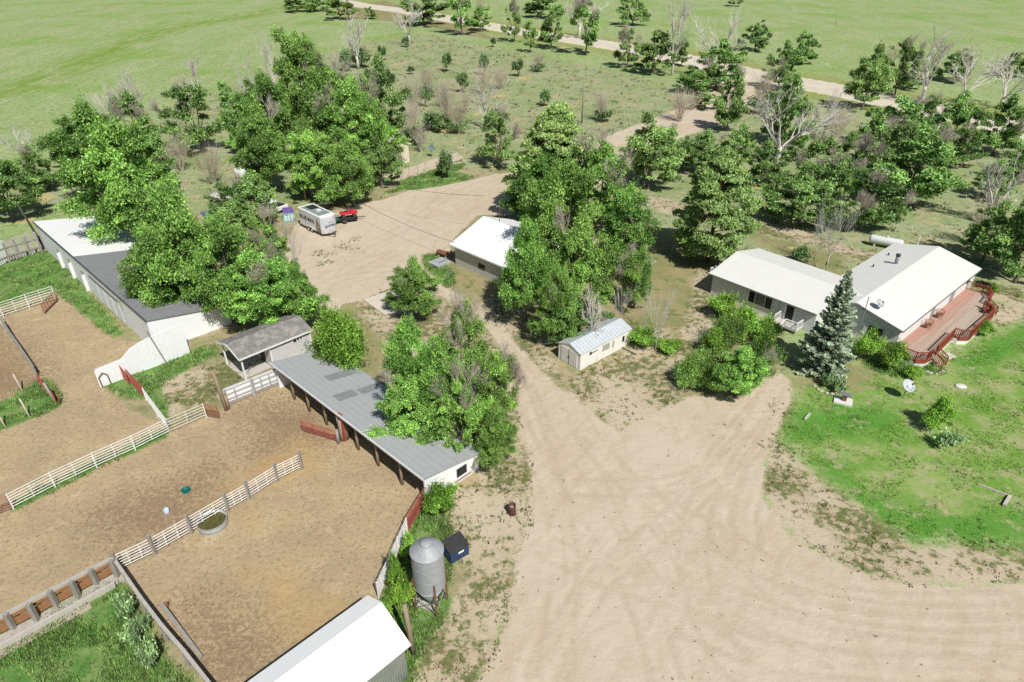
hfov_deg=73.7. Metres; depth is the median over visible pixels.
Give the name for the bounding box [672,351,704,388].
bush
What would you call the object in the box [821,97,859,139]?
dry shrub
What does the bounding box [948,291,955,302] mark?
door
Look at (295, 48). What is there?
elm tree
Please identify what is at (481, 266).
window
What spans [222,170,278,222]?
elm tree
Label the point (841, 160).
elm tree
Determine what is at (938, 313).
deck chair
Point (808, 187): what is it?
elm tree
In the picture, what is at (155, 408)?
pipe fence
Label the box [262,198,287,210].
pickup truck
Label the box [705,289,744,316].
bush
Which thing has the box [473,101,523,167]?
elm tree
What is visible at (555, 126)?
tree
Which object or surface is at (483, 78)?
dry shrub
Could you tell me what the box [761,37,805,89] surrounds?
elm tree
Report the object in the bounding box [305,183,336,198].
dark shed
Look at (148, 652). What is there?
bush
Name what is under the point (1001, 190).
elm tree
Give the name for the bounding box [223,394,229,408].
wooden post
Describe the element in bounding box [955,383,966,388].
round stone
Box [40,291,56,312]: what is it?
pipe gate
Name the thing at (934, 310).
sliding door
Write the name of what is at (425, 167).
wire fence
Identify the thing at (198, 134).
elm tree
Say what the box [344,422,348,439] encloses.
wooden post
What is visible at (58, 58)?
ground
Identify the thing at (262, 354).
doorway
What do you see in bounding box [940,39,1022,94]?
dead tree
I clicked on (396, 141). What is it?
elm tree
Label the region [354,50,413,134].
elm tree
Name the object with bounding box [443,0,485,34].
elm tree
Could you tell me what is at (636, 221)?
elm tree
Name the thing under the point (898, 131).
elm tree
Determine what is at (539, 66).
dry shrub
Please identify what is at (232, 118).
elm tree
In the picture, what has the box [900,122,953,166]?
elm tree
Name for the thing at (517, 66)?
juniper shrub
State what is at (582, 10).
elm tree
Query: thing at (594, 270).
elm tree
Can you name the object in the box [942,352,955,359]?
step stone
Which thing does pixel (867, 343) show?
bush
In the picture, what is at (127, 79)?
dead tree
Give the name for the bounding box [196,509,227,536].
stock tank
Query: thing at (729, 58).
elm tree
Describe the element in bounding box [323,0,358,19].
elm tree
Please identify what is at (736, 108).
elm tree
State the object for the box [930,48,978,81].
elm tree
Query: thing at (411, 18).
dead tree
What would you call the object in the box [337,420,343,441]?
wooden post
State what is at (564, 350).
door
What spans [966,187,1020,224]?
dry shrub
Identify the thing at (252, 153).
elm tree
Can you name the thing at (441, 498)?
bush
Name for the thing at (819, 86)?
gravel road
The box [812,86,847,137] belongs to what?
dead tree
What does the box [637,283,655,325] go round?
sapling
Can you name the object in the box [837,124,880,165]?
elm tree
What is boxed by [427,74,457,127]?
dry shrub
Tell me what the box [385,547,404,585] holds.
bush
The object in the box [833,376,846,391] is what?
bush
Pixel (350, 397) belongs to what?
open barn
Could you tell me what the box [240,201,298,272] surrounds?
elm tree
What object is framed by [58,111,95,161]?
elm tree
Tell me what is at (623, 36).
elm tree
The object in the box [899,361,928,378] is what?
bush
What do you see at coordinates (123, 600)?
bush
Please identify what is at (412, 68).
juniper shrub
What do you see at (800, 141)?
elm tree
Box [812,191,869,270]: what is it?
bare tree
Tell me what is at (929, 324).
deck chair
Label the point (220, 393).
wooden post
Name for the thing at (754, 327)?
bush
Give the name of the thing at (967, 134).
elm tree
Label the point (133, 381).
pipe gate
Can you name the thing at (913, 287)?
ranch house
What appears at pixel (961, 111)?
elm tree
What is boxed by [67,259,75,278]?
door
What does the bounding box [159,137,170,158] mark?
dry shrub
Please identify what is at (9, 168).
elm tree
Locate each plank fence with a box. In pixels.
[114,559,210,681]
[222,369,278,403]
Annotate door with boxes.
[56,249,64,267]
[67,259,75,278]
[80,270,89,291]
[90,278,102,302]
[97,285,109,308]
[104,291,116,314]
[111,297,124,322]
[310,185,314,198]
[561,345,568,362]
[569,349,576,367]
[929,305,938,317]
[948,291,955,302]
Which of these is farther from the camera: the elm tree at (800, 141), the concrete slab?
the elm tree at (800, 141)
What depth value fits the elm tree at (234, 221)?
88.87 m
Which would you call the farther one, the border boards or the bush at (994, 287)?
the bush at (994, 287)
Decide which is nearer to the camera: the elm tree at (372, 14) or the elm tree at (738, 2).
the elm tree at (372, 14)
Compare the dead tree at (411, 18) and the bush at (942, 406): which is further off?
the dead tree at (411, 18)
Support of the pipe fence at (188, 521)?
on the corral ground at (272, 572)
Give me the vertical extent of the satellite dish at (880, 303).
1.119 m
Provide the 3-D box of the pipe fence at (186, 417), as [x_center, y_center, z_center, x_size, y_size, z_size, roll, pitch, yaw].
[-27.297,6.515,57.316,3.189,1.560,0.100,-27,40,-37]
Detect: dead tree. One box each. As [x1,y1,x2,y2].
[0,121,29,161]
[87,82,113,112]
[108,65,146,118]
[181,47,201,85]
[228,52,255,89]
[253,31,276,105]
[260,203,308,278]
[338,9,368,68]
[387,1,421,45]
[465,71,508,115]
[565,2,607,37]
[581,285,609,331]
[665,0,697,75]
[689,3,749,77]
[747,83,861,165]
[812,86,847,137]
[903,24,964,102]
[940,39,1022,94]
[974,151,1023,217]
[982,52,1023,108]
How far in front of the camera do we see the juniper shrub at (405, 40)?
236.33 m
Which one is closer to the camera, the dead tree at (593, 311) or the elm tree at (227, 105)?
the dead tree at (593, 311)
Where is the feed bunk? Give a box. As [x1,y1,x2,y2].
[0,557,124,658]
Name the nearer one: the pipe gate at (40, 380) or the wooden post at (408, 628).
the wooden post at (408, 628)
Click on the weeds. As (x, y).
(116, 621)
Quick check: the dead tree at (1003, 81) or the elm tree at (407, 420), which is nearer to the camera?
the elm tree at (407, 420)
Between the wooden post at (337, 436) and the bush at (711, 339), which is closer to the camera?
the wooden post at (337, 436)
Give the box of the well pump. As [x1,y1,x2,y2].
[834,391,852,406]
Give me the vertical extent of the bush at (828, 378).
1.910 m
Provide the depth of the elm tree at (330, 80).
109.40 m
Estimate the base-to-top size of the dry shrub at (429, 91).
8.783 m
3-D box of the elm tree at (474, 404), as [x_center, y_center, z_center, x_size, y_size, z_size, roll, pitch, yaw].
[-4.316,5.067,51.779,4.490,9.833,4.984,16,35,24]
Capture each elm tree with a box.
[0,155,44,220]
[12,142,56,191]
[30,94,152,191]
[47,130,77,161]
[52,110,192,242]
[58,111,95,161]
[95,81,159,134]
[110,245,193,308]
[127,179,222,303]
[129,123,178,187]
[145,74,226,152]
[173,209,255,325]
[201,201,242,236]
[202,179,235,208]
[214,243,321,324]
[215,94,239,126]
[216,79,232,104]
[219,85,246,146]
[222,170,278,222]
[228,65,296,148]
[228,92,293,190]
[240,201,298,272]
[270,24,328,132]
[274,260,332,322]
[283,0,307,11]
[283,128,351,202]
[295,46,366,144]
[304,0,327,10]
[313,69,396,156]
[322,136,378,205]
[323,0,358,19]
[351,95,413,155]
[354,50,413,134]
[362,132,404,187]
[363,365,460,444]
[364,6,377,18]
[380,310,434,406]
[383,254,444,316]
[400,0,449,25]
[417,334,479,437]
[426,356,494,451]
[428,284,497,385]
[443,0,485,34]
[470,3,492,30]
[470,401,518,469]
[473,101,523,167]
[473,336,530,417]
[493,213,554,321]
[498,150,575,221]
[500,0,525,41]
[517,152,600,260]
[520,0,563,17]
[522,18,538,48]
[527,255,583,345]
[537,3,565,48]
[539,204,625,306]
[546,287,592,343]
[565,122,641,231]
[569,0,601,54]
[592,311,616,323]
[601,181,663,280]
[612,21,644,67]
[612,241,655,308]
[616,0,651,25]
[617,109,685,186]
[632,29,677,73]
[652,122,689,163]
[672,64,712,93]
[675,36,691,65]
[680,128,718,169]
[692,36,748,89]
[693,88,718,108]
[706,342,779,395]
[713,61,750,130]
[716,122,757,162]
[727,0,743,5]
[735,20,772,50]
[741,138,791,184]
[757,162,850,225]
[759,71,818,145]
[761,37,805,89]
[777,124,815,157]
[786,129,848,184]
[792,30,821,63]
[802,151,868,205]
[825,166,921,229]
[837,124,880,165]
[843,40,897,109]
[851,109,925,192]
[862,92,931,148]
[872,120,972,202]
[877,31,927,94]
[900,67,929,89]
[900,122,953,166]
[917,89,951,125]
[925,88,994,147]
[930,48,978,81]
[943,124,988,167]
[958,191,1016,261]
[970,158,1023,199]
[972,91,1023,154]
[974,195,1023,283]
[999,145,1023,177]
[1001,51,1023,75]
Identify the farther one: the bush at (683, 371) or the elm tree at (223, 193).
the elm tree at (223, 193)
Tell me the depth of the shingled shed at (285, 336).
65.10 m
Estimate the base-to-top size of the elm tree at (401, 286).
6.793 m
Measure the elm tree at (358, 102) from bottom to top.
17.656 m
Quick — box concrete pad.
[411,592,437,611]
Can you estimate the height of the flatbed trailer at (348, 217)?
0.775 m
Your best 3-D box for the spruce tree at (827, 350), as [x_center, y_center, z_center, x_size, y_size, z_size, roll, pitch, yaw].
[29.343,-1.557,61.847,5.363,10.756,5.457,-25,39,-35]
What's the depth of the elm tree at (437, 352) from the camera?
51.41 m
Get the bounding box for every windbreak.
[0,232,42,265]
[93,324,189,387]
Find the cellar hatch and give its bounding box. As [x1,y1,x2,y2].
[429,257,450,267]
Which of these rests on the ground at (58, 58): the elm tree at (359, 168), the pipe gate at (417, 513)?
the elm tree at (359, 168)
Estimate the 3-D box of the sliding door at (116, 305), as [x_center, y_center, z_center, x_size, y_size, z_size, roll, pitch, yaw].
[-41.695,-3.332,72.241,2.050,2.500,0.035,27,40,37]
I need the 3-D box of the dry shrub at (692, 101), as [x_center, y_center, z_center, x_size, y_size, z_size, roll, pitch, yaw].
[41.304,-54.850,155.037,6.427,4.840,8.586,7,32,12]
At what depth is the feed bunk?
41.76 m
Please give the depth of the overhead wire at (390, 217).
90.95 m
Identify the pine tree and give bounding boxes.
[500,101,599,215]
[671,145,764,261]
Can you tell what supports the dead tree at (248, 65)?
on the ground at (58, 58)
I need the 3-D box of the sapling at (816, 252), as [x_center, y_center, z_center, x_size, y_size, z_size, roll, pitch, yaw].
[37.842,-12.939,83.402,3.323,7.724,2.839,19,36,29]
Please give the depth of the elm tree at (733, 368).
58.91 m
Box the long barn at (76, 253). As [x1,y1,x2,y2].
[32,216,231,339]
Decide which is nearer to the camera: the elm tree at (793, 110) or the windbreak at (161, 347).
the windbreak at (161, 347)
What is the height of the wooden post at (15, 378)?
1.942 m
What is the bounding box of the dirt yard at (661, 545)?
[285,79,1023,681]
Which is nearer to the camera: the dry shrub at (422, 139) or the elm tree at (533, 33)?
the dry shrub at (422, 139)
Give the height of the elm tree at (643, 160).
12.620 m
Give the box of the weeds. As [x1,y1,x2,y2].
[0,159,954,681]
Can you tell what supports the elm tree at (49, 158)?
on the ground at (58, 58)
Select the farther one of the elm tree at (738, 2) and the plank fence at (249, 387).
the elm tree at (738, 2)
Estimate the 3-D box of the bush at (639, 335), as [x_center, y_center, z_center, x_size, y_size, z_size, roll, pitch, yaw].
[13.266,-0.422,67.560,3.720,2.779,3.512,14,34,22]
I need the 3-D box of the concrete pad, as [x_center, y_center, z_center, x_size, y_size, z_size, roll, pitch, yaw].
[-5.443,16.263,42.507,1.450,0.170,0.900,11,33,17]
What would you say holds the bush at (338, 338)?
on the ground at (58, 58)
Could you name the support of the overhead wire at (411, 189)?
attached to the utility pole
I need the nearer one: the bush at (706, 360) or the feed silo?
the feed silo
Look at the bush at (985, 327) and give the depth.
69.52 m
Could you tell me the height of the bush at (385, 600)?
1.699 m
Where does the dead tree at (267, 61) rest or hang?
on the ground at (58, 58)
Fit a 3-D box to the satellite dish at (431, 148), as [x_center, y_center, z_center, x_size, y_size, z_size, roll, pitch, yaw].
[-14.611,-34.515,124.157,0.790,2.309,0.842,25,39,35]
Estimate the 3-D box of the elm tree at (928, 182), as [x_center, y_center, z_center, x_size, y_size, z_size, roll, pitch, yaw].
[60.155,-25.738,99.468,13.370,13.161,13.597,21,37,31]
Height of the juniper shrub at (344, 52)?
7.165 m
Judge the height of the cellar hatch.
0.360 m
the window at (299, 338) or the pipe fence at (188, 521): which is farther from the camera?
the window at (299, 338)
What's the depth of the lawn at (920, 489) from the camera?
55.29 m
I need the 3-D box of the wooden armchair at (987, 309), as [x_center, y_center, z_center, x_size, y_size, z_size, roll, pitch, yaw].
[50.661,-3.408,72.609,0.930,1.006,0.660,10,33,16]
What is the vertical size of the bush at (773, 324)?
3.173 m
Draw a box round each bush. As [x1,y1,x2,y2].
[108,591,136,617]
[117,611,152,644]
[132,632,160,668]
[302,297,373,371]
[379,594,393,614]
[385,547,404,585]
[386,567,416,605]
[398,527,415,558]
[421,477,458,513]
[627,325,666,347]
[656,337,684,354]
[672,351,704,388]
[680,341,727,391]
[699,325,730,354]
[701,310,752,350]
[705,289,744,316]
[732,300,764,344]
[740,319,788,377]
[757,312,785,340]
[821,370,836,386]
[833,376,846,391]
[849,320,887,359]
[879,338,912,366]
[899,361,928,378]
[915,393,958,429]
[929,427,969,447]
[978,319,995,334]
[987,281,999,293]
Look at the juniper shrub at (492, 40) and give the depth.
236.44 m
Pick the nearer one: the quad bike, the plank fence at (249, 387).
the plank fence at (249, 387)
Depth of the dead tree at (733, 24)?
184.69 m
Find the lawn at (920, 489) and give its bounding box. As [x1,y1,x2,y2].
[778,320,1023,548]
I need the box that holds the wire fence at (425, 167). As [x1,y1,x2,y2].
[401,151,459,177]
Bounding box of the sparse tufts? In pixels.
[145,194,1023,681]
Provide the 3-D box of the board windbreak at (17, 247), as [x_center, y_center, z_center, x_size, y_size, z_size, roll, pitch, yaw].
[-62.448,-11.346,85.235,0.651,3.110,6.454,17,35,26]
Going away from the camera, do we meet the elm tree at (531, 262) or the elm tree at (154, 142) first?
the elm tree at (531, 262)
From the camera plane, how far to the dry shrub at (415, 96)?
146.23 m
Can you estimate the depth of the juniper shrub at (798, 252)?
84.37 m
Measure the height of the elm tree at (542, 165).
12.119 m
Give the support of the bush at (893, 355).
on the lawn at (920, 489)
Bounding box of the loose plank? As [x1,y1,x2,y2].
[159,601,202,658]
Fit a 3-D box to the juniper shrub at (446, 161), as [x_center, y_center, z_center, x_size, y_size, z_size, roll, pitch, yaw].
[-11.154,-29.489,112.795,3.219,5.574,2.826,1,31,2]
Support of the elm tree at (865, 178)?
on the ground at (58, 58)
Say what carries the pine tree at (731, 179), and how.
on the ground at (58, 58)
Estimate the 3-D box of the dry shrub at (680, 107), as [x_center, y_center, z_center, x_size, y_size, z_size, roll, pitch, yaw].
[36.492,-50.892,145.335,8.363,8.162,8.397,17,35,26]
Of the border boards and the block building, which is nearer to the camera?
the border boards
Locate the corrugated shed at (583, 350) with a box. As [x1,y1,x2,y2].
[558,318,636,369]
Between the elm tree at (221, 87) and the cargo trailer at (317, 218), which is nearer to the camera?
the cargo trailer at (317, 218)
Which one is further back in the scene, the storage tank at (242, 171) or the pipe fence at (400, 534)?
the storage tank at (242, 171)
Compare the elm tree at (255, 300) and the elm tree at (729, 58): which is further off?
the elm tree at (729, 58)
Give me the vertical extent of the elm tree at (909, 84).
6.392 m
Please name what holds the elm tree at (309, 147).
on the ground at (58, 58)
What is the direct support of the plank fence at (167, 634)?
on the ground at (58, 58)
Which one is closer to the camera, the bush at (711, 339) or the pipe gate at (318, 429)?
the pipe gate at (318, 429)
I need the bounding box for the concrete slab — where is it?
[363,290,419,317]
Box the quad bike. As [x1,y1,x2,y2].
[339,208,357,218]
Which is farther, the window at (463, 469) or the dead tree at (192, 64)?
the dead tree at (192, 64)
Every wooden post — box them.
[12,374,22,390]
[19,399,30,416]
[42,382,55,402]
[211,369,227,410]
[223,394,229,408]
[335,429,339,443]
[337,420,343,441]
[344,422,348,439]
[402,602,415,654]
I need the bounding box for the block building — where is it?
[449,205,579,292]
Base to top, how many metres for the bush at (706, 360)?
4.438 m
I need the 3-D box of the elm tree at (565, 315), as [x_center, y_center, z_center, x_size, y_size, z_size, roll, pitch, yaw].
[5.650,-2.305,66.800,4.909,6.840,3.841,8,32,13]
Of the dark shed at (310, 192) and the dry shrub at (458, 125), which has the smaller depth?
the dark shed at (310, 192)
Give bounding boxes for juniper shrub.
[338,46,351,67]
[343,33,373,66]
[377,44,385,56]
[389,115,430,144]
[401,36,409,46]
[406,65,414,71]
[418,90,462,130]
[419,81,431,106]
[435,148,453,176]
[441,51,452,71]
[453,71,469,90]
[478,53,489,70]
[490,37,495,45]
[511,59,523,76]
[539,86,550,104]
[791,244,811,262]
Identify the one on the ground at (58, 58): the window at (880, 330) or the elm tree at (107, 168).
the elm tree at (107, 168)
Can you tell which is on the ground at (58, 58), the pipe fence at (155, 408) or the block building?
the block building
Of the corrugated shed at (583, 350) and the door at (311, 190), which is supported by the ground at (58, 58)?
the corrugated shed at (583, 350)
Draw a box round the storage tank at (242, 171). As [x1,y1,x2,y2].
[234,168,245,178]
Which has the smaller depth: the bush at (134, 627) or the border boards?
the bush at (134, 627)
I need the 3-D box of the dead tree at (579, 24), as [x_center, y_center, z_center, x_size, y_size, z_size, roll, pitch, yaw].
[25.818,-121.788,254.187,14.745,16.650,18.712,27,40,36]
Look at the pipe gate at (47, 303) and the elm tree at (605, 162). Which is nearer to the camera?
the pipe gate at (47, 303)
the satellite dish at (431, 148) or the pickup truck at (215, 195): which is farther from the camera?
the satellite dish at (431, 148)
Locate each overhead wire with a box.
[304,167,454,242]
[336,172,480,195]
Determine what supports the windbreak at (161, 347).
on the ground at (58, 58)
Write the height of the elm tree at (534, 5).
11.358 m
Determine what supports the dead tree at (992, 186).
on the ground at (58, 58)
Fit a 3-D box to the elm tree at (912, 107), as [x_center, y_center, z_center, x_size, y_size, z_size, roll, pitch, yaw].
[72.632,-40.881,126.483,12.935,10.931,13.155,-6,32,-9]
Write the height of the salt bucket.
0.431 m
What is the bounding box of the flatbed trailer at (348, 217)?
[335,214,364,223]
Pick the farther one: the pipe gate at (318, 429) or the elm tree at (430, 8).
the elm tree at (430, 8)
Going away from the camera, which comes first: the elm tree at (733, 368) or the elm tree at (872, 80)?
the elm tree at (733, 368)
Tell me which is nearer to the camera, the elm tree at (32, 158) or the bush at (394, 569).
the bush at (394, 569)
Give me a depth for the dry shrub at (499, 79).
174.45 m
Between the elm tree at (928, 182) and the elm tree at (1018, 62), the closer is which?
the elm tree at (928, 182)
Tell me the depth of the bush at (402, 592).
41.08 m
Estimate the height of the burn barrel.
0.880 m
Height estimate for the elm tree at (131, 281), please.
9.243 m
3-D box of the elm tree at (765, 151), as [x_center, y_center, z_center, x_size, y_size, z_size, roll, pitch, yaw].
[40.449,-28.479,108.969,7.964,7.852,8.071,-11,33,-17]
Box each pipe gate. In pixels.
[0,496,11,511]
[36,374,55,401]
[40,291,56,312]
[118,365,129,383]
[125,369,144,397]
[203,403,219,417]
[300,421,335,439]
[405,488,424,529]
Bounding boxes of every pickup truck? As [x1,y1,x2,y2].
[210,192,233,202]
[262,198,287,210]
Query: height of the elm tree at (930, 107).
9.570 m
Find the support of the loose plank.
on the corral ground at (272, 572)
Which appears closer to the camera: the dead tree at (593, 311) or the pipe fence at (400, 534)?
the pipe fence at (400, 534)
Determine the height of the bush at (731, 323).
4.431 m
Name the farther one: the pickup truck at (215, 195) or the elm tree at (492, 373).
the pickup truck at (215, 195)
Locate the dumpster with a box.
[441,531,469,563]
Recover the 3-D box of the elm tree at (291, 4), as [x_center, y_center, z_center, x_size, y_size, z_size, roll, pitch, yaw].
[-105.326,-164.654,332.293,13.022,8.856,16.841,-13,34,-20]
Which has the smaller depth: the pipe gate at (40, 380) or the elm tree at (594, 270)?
the pipe gate at (40, 380)
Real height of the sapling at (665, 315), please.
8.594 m
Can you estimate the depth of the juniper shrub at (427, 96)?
157.18 m
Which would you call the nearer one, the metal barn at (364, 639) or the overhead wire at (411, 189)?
the metal barn at (364, 639)
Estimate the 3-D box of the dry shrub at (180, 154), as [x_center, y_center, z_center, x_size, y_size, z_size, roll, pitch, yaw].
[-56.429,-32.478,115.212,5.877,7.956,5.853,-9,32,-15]
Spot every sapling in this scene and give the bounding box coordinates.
[613,286,635,315]
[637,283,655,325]
[644,275,685,350]
[813,211,833,262]
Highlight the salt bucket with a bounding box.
[163,507,169,513]
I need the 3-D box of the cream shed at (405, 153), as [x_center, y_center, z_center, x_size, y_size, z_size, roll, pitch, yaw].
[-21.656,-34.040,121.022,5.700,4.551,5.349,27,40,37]
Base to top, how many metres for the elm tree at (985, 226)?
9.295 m
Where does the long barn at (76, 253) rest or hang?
on the ground at (58, 58)
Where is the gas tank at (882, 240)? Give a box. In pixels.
[869,234,903,246]
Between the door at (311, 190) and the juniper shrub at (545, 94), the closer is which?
the door at (311, 190)
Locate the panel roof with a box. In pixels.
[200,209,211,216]
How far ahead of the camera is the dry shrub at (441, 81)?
156.85 m
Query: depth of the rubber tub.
50.89 m
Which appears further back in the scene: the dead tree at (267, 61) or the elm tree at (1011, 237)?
the dead tree at (267, 61)
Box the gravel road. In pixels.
[325,0,1023,138]
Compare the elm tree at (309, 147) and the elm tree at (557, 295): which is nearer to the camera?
the elm tree at (557, 295)
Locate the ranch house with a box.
[709,243,981,347]
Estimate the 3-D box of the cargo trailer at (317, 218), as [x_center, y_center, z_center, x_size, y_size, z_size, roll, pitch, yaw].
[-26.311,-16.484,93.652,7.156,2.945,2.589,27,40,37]
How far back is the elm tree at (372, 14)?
307.91 m
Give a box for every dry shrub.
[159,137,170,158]
[160,128,191,171]
[178,136,225,184]
[395,70,428,117]
[401,99,420,131]
[409,124,430,151]
[412,65,438,93]
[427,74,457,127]
[430,77,454,106]
[445,97,468,132]
[449,78,476,113]
[467,58,495,94]
[492,63,512,89]
[530,50,546,71]
[588,81,615,121]
[661,84,699,121]
[681,88,703,109]
[744,60,778,112]
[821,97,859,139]
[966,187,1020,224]
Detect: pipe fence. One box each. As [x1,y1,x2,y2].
[0,286,55,317]
[5,418,170,509]
[109,451,303,566]
[142,387,170,431]
[165,403,206,432]
[376,518,407,599]
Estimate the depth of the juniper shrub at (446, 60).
195.89 m
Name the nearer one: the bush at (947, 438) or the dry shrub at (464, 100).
the bush at (947, 438)
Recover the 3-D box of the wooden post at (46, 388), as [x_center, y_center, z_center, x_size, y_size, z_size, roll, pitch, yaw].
[-40.605,4.615,60.021,0.752,2.252,0.240,12,33,19]
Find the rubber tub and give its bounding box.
[181,486,189,493]
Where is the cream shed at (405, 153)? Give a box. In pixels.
[379,137,410,165]
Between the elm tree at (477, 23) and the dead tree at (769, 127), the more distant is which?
the elm tree at (477, 23)
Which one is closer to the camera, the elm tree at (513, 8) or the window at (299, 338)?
the window at (299, 338)
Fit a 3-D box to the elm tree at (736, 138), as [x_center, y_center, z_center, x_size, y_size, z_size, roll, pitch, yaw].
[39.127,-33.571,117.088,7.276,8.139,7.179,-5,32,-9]
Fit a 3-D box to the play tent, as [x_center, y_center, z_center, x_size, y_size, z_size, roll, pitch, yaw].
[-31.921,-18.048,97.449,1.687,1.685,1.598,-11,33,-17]
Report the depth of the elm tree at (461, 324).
55.38 m
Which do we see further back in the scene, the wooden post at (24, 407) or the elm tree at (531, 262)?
the elm tree at (531, 262)
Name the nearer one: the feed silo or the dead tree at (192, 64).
the feed silo
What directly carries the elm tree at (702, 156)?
on the ground at (58, 58)
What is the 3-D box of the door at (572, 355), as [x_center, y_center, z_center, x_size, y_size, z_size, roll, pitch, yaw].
[5.784,1.692,64.863,0.077,1.670,1.020,-25,39,-35]
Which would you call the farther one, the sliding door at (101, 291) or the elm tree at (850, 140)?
the elm tree at (850, 140)
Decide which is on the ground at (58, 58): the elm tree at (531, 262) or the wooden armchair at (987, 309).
the elm tree at (531, 262)
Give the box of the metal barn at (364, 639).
[248,595,410,681]
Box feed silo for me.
[409,536,447,618]
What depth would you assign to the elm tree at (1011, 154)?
111.52 m
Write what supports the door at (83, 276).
in the long barn at (76, 253)
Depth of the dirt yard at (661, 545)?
45.28 m
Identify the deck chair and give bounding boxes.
[923,319,933,329]
[935,309,945,317]
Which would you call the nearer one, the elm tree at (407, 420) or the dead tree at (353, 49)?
the elm tree at (407, 420)
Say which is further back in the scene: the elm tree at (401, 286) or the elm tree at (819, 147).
the elm tree at (819, 147)
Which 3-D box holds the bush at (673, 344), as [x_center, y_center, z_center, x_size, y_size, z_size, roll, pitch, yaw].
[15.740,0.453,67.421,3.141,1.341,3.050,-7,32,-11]
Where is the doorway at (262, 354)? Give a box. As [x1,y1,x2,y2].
[260,351,266,362]
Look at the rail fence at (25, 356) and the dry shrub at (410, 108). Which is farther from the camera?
the dry shrub at (410, 108)
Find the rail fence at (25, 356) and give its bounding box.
[0,318,37,374]
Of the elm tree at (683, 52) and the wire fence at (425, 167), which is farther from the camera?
the elm tree at (683, 52)
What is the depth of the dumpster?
45.11 m
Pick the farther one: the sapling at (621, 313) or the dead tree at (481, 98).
the dead tree at (481, 98)
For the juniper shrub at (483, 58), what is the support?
on the ground at (58, 58)
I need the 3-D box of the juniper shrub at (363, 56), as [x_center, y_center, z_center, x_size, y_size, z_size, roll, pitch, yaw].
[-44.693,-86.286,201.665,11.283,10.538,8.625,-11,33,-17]
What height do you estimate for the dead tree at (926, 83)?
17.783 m
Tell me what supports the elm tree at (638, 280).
on the ground at (58, 58)
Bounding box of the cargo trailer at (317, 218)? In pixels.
[297,203,336,234]
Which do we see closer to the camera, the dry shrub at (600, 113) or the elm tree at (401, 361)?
the elm tree at (401, 361)
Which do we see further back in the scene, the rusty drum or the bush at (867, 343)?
the rusty drum
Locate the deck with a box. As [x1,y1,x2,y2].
[889,281,998,368]
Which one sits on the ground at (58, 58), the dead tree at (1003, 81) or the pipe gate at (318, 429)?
the dead tree at (1003, 81)
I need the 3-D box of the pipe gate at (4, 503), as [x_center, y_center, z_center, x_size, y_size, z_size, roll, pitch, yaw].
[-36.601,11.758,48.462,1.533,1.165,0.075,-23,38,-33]
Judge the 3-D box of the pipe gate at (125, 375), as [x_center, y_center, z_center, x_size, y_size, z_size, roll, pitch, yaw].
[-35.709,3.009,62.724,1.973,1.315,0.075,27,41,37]
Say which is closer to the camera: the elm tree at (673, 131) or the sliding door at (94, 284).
the sliding door at (94, 284)
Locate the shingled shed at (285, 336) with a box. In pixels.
[216,314,313,379]
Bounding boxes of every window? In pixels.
[292,336,302,342]
[456,464,466,477]
[478,263,484,269]
[747,290,773,310]
[866,324,883,338]
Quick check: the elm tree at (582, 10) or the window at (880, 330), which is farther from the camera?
the elm tree at (582, 10)
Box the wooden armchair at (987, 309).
[982,304,992,313]
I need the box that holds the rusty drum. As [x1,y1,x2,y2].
[436,249,448,258]
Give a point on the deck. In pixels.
(961, 319)
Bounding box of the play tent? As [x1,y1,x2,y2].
[282,207,295,221]
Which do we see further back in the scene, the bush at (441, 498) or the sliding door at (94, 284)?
the sliding door at (94, 284)
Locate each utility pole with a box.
[16,202,44,248]
[581,77,584,122]
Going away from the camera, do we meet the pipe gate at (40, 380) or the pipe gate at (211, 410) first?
the pipe gate at (211, 410)
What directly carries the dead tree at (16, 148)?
on the ground at (58, 58)
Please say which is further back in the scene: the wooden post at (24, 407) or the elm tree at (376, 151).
the elm tree at (376, 151)
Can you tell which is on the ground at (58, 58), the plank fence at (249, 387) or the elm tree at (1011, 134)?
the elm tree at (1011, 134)
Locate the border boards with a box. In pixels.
[978,483,1011,506]
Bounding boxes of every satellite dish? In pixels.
[428,145,433,151]
[877,298,883,307]
[903,379,914,397]
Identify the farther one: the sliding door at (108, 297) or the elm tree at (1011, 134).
the elm tree at (1011, 134)
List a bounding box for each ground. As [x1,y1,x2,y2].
[0,0,1023,681]
[0,273,477,681]
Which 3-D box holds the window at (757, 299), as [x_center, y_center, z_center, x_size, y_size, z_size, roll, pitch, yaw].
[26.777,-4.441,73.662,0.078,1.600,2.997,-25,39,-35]
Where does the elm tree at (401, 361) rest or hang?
on the ground at (58, 58)
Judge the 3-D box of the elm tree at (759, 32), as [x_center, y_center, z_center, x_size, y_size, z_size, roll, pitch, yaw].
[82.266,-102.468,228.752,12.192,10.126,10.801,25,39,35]
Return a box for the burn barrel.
[508,502,515,516]
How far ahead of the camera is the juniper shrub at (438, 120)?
138.47 m
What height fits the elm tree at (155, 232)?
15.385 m
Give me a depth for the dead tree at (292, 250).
73.08 m
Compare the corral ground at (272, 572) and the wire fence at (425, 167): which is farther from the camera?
the wire fence at (425, 167)
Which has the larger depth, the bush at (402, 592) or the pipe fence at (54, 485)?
the pipe fence at (54, 485)
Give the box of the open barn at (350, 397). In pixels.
[269,349,479,499]
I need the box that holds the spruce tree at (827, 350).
[794,269,857,385]
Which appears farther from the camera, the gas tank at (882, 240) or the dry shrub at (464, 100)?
the dry shrub at (464, 100)

